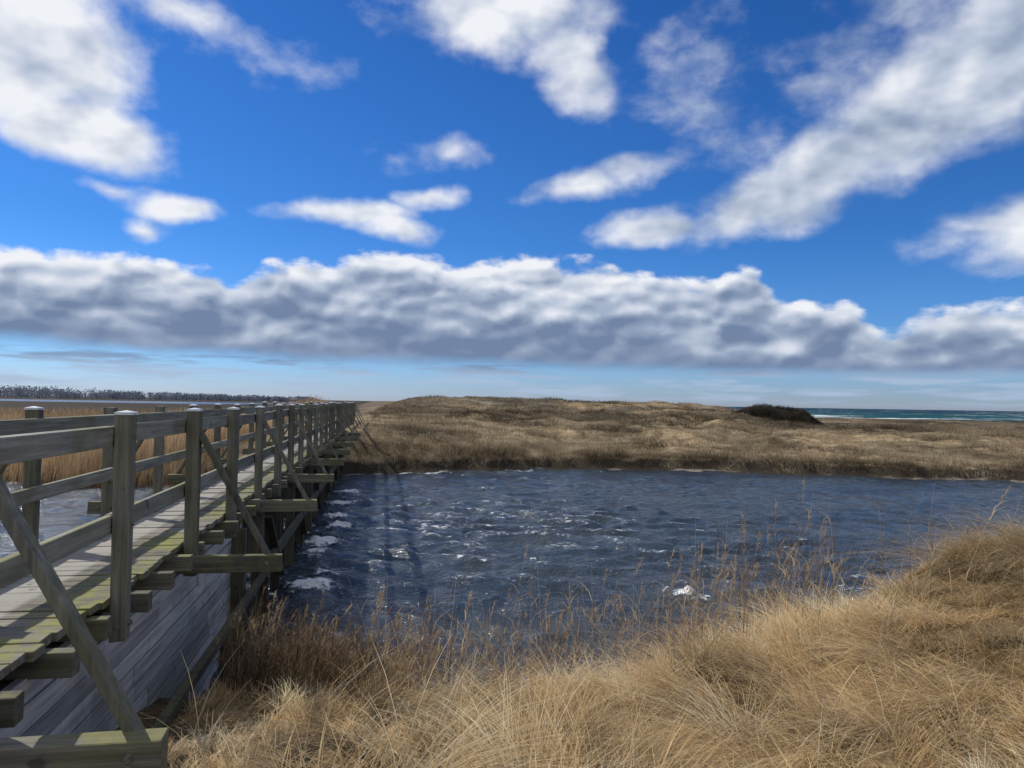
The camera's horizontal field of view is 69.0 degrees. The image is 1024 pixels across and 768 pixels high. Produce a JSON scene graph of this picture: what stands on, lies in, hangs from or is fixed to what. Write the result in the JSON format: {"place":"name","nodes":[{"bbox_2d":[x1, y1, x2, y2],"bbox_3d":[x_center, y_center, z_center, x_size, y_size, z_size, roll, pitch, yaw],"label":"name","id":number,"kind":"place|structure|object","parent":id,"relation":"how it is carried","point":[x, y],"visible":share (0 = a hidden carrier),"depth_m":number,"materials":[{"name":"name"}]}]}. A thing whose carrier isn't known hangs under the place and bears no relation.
{"place":"outdoors","nodes":[
{"label":"outdoors","id":0,"kind":"place"},
{"bbox_2d":[0,399,287,403],"bbox_3d":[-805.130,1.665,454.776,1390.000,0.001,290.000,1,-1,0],"label":"lake","id":1,"kind":"structure","parent":0,"point":[124,401],"depth_m":446.74,"materials":[{"name":"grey liquid"}]},
{"bbox_2d":[0,468,1023,708],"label":"river water","id":2,"kind":"structure","parent":0,"point":[436,531],"depth_m":15.81,"materials":[{"name":"blue liquid"}]},
{"bbox_2d":[0,396,1023,767],"bbox_3d":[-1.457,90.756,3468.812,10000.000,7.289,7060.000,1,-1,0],"label":"ground","id":3,"kind":"structure","parent":0,"point":[352,464],"depth_m":32.68,"materials":[{"name":"brown soil"}]},
{"bbox_2d":[0,385,319,401],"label":"distant tree line","id":4,"kind":"object","parent":3,"relation":"on","point":[17,392],"visible":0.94,"depth_m":762.29,"materials":[{"name":"tree foliage"},{"name":"wood"}]},
{"bbox_2d":[0,395,335,488],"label":"reed bed","id":5,"kind":"object","parent":3,"relation":"on","point":[72,464],"visible":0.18,"depth_m":25.93,"materials":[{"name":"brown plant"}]},
{"bbox_2d":[0,401,364,767],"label":"timber footbridge","id":6,"kind":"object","parent":3,"relation":"on","point":[71,586],"visible":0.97,"depth_m":5.62,"materials":[{"name":"wood"}]},
{"bbox_2d":[150,528,268,728],"bbox_3d":[-2.954,3.018,7.437,0.300,2.650,5.000,1,-1,-10],"label":"waler and posts","id":7,"kind":"object","parent":3,"relation":"on","point":[170,711],"visible":0.31,"depth_m":7.88,"materials":[{"name":"wood"}]},
{"bbox_2d":[0,534,231,737],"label":"planks","id":8,"kind":"object","parent":7,"relation":"attached to","point":[171,629],"visible":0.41,"depth_m":5.70,"materials":[{"name":"grey wood"}]},
{"bbox_2d":[122,496,1023,767],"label":"dry dune grass","id":9,"kind":"structure","parent":3,"relation":"on","point":[546,737],"depth_m":4.67,"materials":[{"name":"beige plant"}]},
{"bbox_2d":[202,450,1023,715],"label":"waterside reeds","id":10,"kind":"object","parent":3,"relation":"on","point":[279,664],"visible":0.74,"depth_m":6.38,"materials":[{"name":"brown plant"}]},
{"bbox_2d":[319,394,1023,430],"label":"dune grass","id":11,"kind":"structure","parent":3,"relation":"on","point":[385,406],"depth_m":87.12,"materials":[{"name":"brown plant"}]},
{"bbox_2d":[352,403,1023,479],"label":"bank grass","id":12,"kind":"structure","parent":3,"relation":"on","point":[593,451],"depth_m":38.97,"materials":[{"name":"brown plant"}]},
{"bbox_2d":[734,403,823,425],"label":"dark dune shrub","id":13,"kind":"object","parent":3,"relation":"on","point":[765,411],"visible":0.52,"depth_m":78.14,"materials":[{"name":"brown plant"}]},
{"bbox_2d":[0,0,1023,410],"label":"sky","id":14,"kind":"structure","parent":0,"point":[723,203],"materials":[{"name":"blue"}]},
{"bbox_2d":[726,407,1023,421],"bbox_3d":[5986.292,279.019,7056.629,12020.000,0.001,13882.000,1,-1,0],"label":"sea","id":15,"kind":"structure","parent":0,"point":[968,415],"depth_m":466.59,"materials":[{"name":"liquid"}]}
]}

